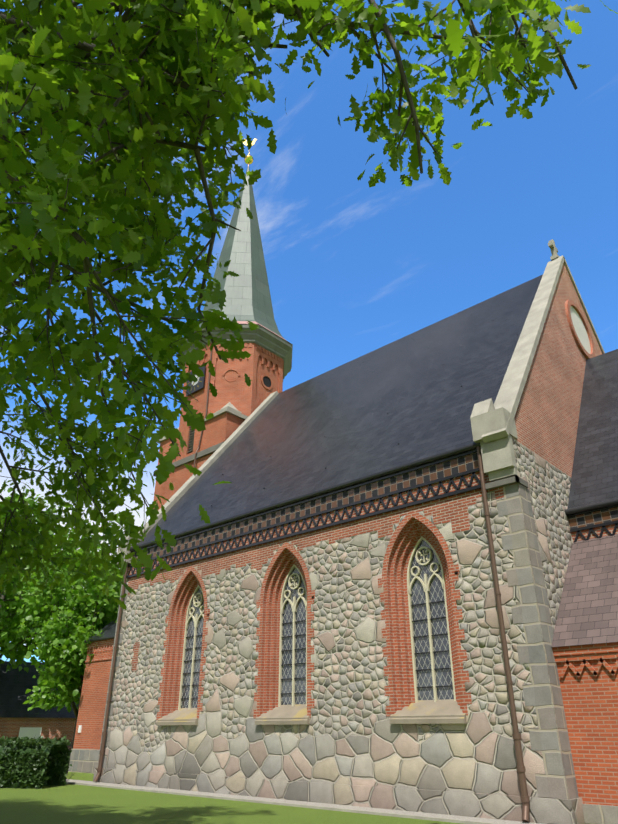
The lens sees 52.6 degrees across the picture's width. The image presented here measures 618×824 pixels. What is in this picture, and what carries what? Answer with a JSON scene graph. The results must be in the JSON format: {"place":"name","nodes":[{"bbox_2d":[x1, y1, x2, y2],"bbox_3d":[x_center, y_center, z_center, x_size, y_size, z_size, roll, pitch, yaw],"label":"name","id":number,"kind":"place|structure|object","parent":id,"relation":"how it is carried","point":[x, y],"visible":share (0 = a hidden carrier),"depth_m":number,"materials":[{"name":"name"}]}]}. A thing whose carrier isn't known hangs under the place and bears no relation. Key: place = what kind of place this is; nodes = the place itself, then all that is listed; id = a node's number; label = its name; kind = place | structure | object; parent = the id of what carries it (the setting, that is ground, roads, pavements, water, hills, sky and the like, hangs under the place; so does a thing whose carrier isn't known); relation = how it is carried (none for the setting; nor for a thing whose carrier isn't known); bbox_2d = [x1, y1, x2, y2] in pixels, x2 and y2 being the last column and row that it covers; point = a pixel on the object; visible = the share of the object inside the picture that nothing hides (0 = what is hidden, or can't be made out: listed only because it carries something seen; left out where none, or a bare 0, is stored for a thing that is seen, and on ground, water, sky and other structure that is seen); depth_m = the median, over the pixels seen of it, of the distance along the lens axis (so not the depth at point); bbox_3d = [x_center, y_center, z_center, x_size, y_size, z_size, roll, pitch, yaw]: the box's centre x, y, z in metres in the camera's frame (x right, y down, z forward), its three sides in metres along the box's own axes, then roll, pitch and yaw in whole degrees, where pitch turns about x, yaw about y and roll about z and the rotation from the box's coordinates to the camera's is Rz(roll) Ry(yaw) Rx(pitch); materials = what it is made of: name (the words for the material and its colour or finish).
{"place":"outdoors","nodes":[
{"label":"outdoors","id":0,"kind":"place"},
{"bbox_2d":[89,618,116,638],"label":"annex roof","id":1,"kind":"structure","parent":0,"point":[109,629],"depth_m":30.50,"materials":[{"name":"grey tile"}]},
{"bbox_2d":[84,635,114,642],"bbox_3d":[-8.590,10.233,28.619,6.200,0.140,0.140,-22,-34,37],"label":"gutter","id":2,"kind":"object","parent":1,"relation":"attached to","point":[101,638],"visible":0.36,"depth_m":29.55,"materials":[{"name":"grey metal"}]},
{"bbox_2d":[0,772,460,823],"bbox_3d":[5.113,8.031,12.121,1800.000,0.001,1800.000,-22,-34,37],"label":"lawn","id":3,"kind":"structure","parent":0,"point":[73,804],"depth_m":14.54,"materials":[{"name":"green plant"}]},
{"bbox_2d":[0,735,71,788],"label":"hedge","id":4,"kind":"object","parent":3,"relation":"on","point":[37,757],"depth_m":20.49,"materials":[{"name":"green plant"}]},
{"bbox_2d":[0,718,75,742],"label":"building walls","id":5,"kind":"structure","parent":3,"relation":"on","point":[53,728],"depth_m":40.18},
{"bbox_2d":[18,727,41,738],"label":"building windows","id":6,"kind":"structure","parent":5,"relation":"in","point":[31,732],"depth_m":39.76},
{"bbox_2d":[0,661,79,717],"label":"building roof","id":7,"kind":"structure","parent":5,"relation":"on","point":[16,683],"depth_m":41.26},
{"bbox_2d":[0,482,100,671],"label":"lime tree","id":8,"kind":"object","parent":3,"relation":"on","point":[13,634],"depth_m":40.13,"materials":[{"name":"green plant"}]},
{"bbox_2d":[14,513,122,748],"bbox_3d":[-11.221,11.869,33.752,9.146,13.143,9.409,-22,-34,37],"label":"lime tree","id":9,"kind":"object","parent":3,"relation":"on","point":[67,645],"depth_m":31.47,"materials":[{"name":"green plant"}]},
{"bbox_2d":[66,740,72,772],"bbox_3d":[-9.502,13.465,24.324,0.138,1.350,6.595,7,-28,-14],"label":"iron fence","id":10,"kind":"object","parent":3,"relation":"on","point":[69,747],"visible":0.19,"depth_m":26.53,"materials":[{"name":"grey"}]},
{"bbox_2d":[68,749,99,773],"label":"stone plinth","id":11,"kind":"structure","parent":3,"relation":"on","point":[83,760],"depth_m":27.44,"materials":[{"name":"grey stone"}]},
{"bbox_2d":[73,645,112,749],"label":"annex walls","id":12,"kind":"structure","parent":3,"relation":"on","point":[91,712],"depth_m":28.61,"materials":[{"name":"red brick"}]},
{"bbox_2d":[85,639,113,662],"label":"brick cornice","id":13,"kind":"structure","parent":12,"relation":"attached to","point":[104,643],"depth_m":29.55,"materials":[{"name":"red brick"}]},
{"bbox_2d":[153,342,283,509],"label":"brick tower","id":14,"kind":"structure","parent":3,"relation":"on","point":[233,388],"depth_m":36.14,"materials":[{"name":"red brick"}]},
{"bbox_2d":[186,365,205,395],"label":"tower clock plates","id":15,"kind":"object","parent":14,"relation":"attached to","point":[200,384],"visible":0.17,"depth_m":36.80,"materials":[{"name":"black metal"}]},
{"bbox_2d":[153,402,247,476],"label":"tower trim","id":16,"kind":"structure","parent":14,"relation":"attached to","point":[200,454],"depth_m":34.61,"materials":[{"name":"grey stone"}]},
{"bbox_2d":[194,342,211,466],"bbox_3d":[-5.952,2.181,34.187,0.540,14.400,0.223,-9,-28,17],"label":"downpipe","id":17,"kind":"object","parent":14,"relation":"attached to","point":[205,413],"visible":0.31,"depth_m":35.16,"materials":[{"name":"brown metal"}]},
{"bbox_2d":[191,376,270,449],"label":"tower openings","id":18,"kind":"object","parent":14,"relation":"in","point":[266,381],"visible":0.08,"depth_m":37.39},
{"bbox_2d":[182,324,291,378],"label":"tower cornice","id":19,"kind":"structure","parent":14,"relation":"attached to","point":[264,338],"depth_m":37.97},
{"bbox_2d":[237,321,292,368],"bbox_3d":[-4.673,-3.909,40.650,7.160,0.550,7.160,-22,-34,37],"label":"tower spire copper band","id":20,"kind":"object","parent":19,"relation":"attached to","point":[244,322],"visible":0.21,"depth_m":38.10,"materials":[{"name":"metal"}]},
{"bbox_2d":[199,166,282,337],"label":"spire","id":21,"kind":"structure","parent":14,"relation":"on","point":[248,295],"depth_m":41.62,"materials":[{"name":"metal"}]},
{"bbox_2d":[244,150,252,164],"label":"finial ball","id":22,"kind":"object","parent":21,"relation":"on","point":[250,161],"visible":0.62,"depth_m":48.42,"materials":[{"name":"gold metal"}]},
{"bbox_2d":[243,139,256,145],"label":"weathervane","id":23,"kind":"object","parent":22,"relation":"on","point":[245,142],"visible":0.54,"depth_m":49.44,"materials":[{"name":"metal"}]},
{"bbox_2d":[66,781,498,823],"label":"lawn kerb","id":24,"kind":"structure","parent":3,"relation":"on","point":[331,808],"depth_m":15.08,"materials":[{"name":"stone"}]},
{"bbox_2d":[66,779,541,823],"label":"gravel strip","id":25,"kind":"object","parent":3,"relation":"on","point":[347,807],"visible":0.5,"depth_m":15.38,"materials":[{"name":"grey gravel"}]},
{"bbox_2d":[93,768,584,823],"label":"stone plinth","id":26,"kind":"structure","parent":3,"relation":"on","point":[541,810],"depth_m":15.07,"materials":[{"name":"grey stone"}]},
{"bbox_2d":[552,642,617,805],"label":"sacristy walls","id":27,"kind":"structure","parent":3,"relation":"on","point":[588,677],"depth_m":12.97,"materials":[{"name":"red brick"}]},
{"bbox_2d":[551,534,617,646],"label":"lower roof","id":28,"kind":"structure","parent":27,"relation":"on","point":[588,610],"depth_m":14.66,"materials":[{"name":"tile"}]},
{"bbox_2d":[582,804,617,823],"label":"stone plinth","id":29,"kind":"structure","parent":3,"relation":"on","point":[599,814],"depth_m":12.26,"materials":[{"name":"grey stone"}]},
{"bbox_2d":[0,0,617,609],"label":"oak tree","id":30,"kind":"object","parent":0,"point":[58,166],"depth_m":3.64,"materials":[{"name":"green plant"}]},
{"bbox_2d":[0,0,617,661],"label":"sky","id":31,"kind":"structure","parent":0,"point":[354,269],"materials":[{"name":"blue"}]},
{"bbox_2d":[104,486,567,796],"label":"stone wall","id":32,"kind":"structure","parent":0,"point":[349,734],"depth_m":17.05,"materials":[{"name":"grey stone"}]},
{"bbox_2d":[93,563,128,781],"bbox_3d":[-7.468,9.394,23.949,0.171,8.233,0.315,-22,-34,37],"label":"downpipe","id":33,"kind":"object","parent":32,"relation":"attached to","point":[101,756],"visible":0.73,"depth_m":23.35,"materials":[{"name":"brown metal"}]},
{"bbox_2d":[123,449,489,578],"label":"cornice","id":34,"kind":"structure","parent":32,"relation":"attached to","point":[377,512],"depth_m":19.14,"materials":[{"name":"black brick"}]},
{"bbox_2d":[129,452,478,563],"bbox_3d":[-1.409,3.630,20.953,16.130,0.440,0.020,-22,-34,37],"label":"brick frieze","id":35,"kind":"object","parent":34,"relation":"attached to","point":[437,471],"visible":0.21,"depth_m":19.22,"materials":[{"name":"brick"}]},
{"bbox_2d":[161,517,461,717],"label":"window reveals","id":36,"kind":"object","parent":32,"relation":"attached to","point":[412,531],"visible":0.69,"depth_m":18.51,"materials":[{"name":"red brick"}]},
{"bbox_2d":[178,536,455,709],"bbox_3d":[-0.456,6.714,19.091,10.770,4.156,0.065,-22,-34,37],"label":"window tracery","id":37,"kind":"object","parent":36,"relation":"in","point":[294,604],"visible":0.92,"depth_m":18.45,"materials":[{"name":"beige stone"}]},
{"bbox_2d":[181,540,453,707],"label":"window panes","id":38,"kind":"structure","parent":37,"relation":"in","point":[440,643],"depth_m":16.89,"materials":[{"name":"grey glass"}]},
{"bbox_2d":[181,600,452,698],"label":"window bars","id":39,"kind":"object","parent":38,"relation":"attached to","point":[305,648],"depth_m":16.48,"materials":[{"name":"metal"}]},
{"bbox_2d":[156,699,466,724],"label":"window sills","id":40,"kind":"structure","parent":32,"relation":"attached to","point":[448,711],"depth_m":15.53,"materials":[{"name":"beige stone"}]},
{"bbox_2d":[156,510,471,719],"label":"brick window surrounds","id":41,"kind":"object","parent":32,"relation":"attached to","point":[453,570],"visible":1,"depth_m":17.26,"materials":[{"name":"red brick"}]},
{"bbox_2d":[128,483,516,670],"bbox_3d":[-1.100,5.778,19.561,16.750,3.550,0.001,-22,-34,37],"label":"brick band","id":42,"kind":"object","parent":32,"relation":"attached to","point":[453,510],"visible":0.98,"depth_m":18.74,"materials":[{"name":"red brick"}]},
{"bbox_2d":[97,483,578,798],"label":"corner quoins","id":43,"kind":"object","parent":32,"relation":"attached to","point":[551,782],"visible":0.81,"depth_m":13.85,"materials":[{"name":"grey stone"}]},
{"bbox_2d":[477,446,529,821],"bbox_3d":[4.377,4.548,14.397,0.171,8.233,0.315,-22,-34,37],"label":"downspout","id":44,"kind":"object","parent":32,"relation":"attached to","point":[521,771],"visible":0.98,"depth_m":13.85,"materials":[{"name":"brown metal"}]},
{"bbox_2d":[137,275,542,546],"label":"roof","id":45,"kind":"structure","parent":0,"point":[424,399],"depth_m":24.36,"materials":[{"name":"grey tile"}]},
{"bbox_2d":[117,391,278,564],"bbox_3d":[-1.943,3.986,33.877,0.640,11.400,17.384,-22,-34,37],"label":"gable coping","id":46,"kind":"object","parent":45,"relation":"attached to","point":[205,466],"visible":0.35,"depth_m":30.60,"materials":[{"name":"beige stone"}]},
{"bbox_2d":[129,442,479,550],"bbox_3d":[-1.525,3.284,21.110,16.480,0.170,0.170,-22,-34,37],"label":"gutter","id":47,"kind":"object","parent":45,"relation":"attached to","point":[455,451],"visible":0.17,"depth_m":19.22,"materials":[{"name":"black metal"}]},
{"bbox_2d":[470,239,604,481],"bbox_3d":[10.387,-1.438,24.125,0.930,13.250,17.435,-22,-34,37],"label":"gable coping","id":48,"kind":"object","parent":45,"relation":"attached to","point":[494,430],"visible":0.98,"depth_m":17.26,"materials":[{"name":"beige stone"}]},
{"bbox_2d":[512,438,588,798],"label":"nave walls","id":49,"kind":"structure","parent":0,"point":[549,485],"depth_m":16.06,"materials":[{"name":"grey stone"}]},
{"bbox_2d":[485,476,528,489],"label":"stone cornice","id":50,"kind":"structure","parent":49,"relation":"attached to","point":[504,482],"depth_m":15.48,"materials":[{"name":"grey stone"}]},
{"bbox_2d":[512,263,601,476],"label":"gable wall","id":51,"kind":"structure","parent":49,"relation":"on","point":[546,417],"depth_m":19.92,"materials":[{"name":"red brick"}]},
{"bbox_2d":[565,299,594,358],"bbox_3d":[10.717,-3.245,24.707,0.100,2.560,2.560,-22,-34,37],"label":"round window surround","id":52,"kind":"object","parent":51,"relation":"attached to","point":[569,303],"visible":0.94,"depth_m":24.30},
{"bbox_2d":[570,306,590,353],"bbox_3d":[10.689,-3.233,24.730,0.001,2.100,2.100,-22,-34,37],"label":"round blind window","id":53,"kind":"structure","parent":51,"relation":"in","point":[580,330],"depth_m":24.86,"materials":[{"name":"white paint"}]},
{"bbox_2d":[567,349,617,515],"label":"roof","id":54,"kind":"structure","parent":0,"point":[594,477],"depth_m":19.40,"materials":[{"name":"grey tile"}]},
{"bbox_2d":[565,498,617,514],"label":"roof gutter","id":55,"kind":"object","parent":54,"relation":"attached to","point":[603,504],"visible":1,"depth_m":16.73,"materials":[{"name":"black metal"}]},
{"bbox_2d":[567,506,617,543],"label":"decorative brick frieze","id":56,"kind":"object","parent":54,"relation":"attached to","point":[590,527],"visible":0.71,"depth_m":16.60,"materials":[{"name":"black brick"}]},
{"bbox_2d":[568,507,617,528],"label":"brick cornice","id":57,"kind":"structure","parent":54,"relation":"attached to","point":[595,518],"depth_m":16.73,"materials":[{"name":"brick"}]},
{"bbox_2d":[571,524,617,643],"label":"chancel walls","id":58,"kind":"structure","parent":0,"point":[610,528],"depth_m":16.60,"materials":[{"name":"red brick"}]}
]}

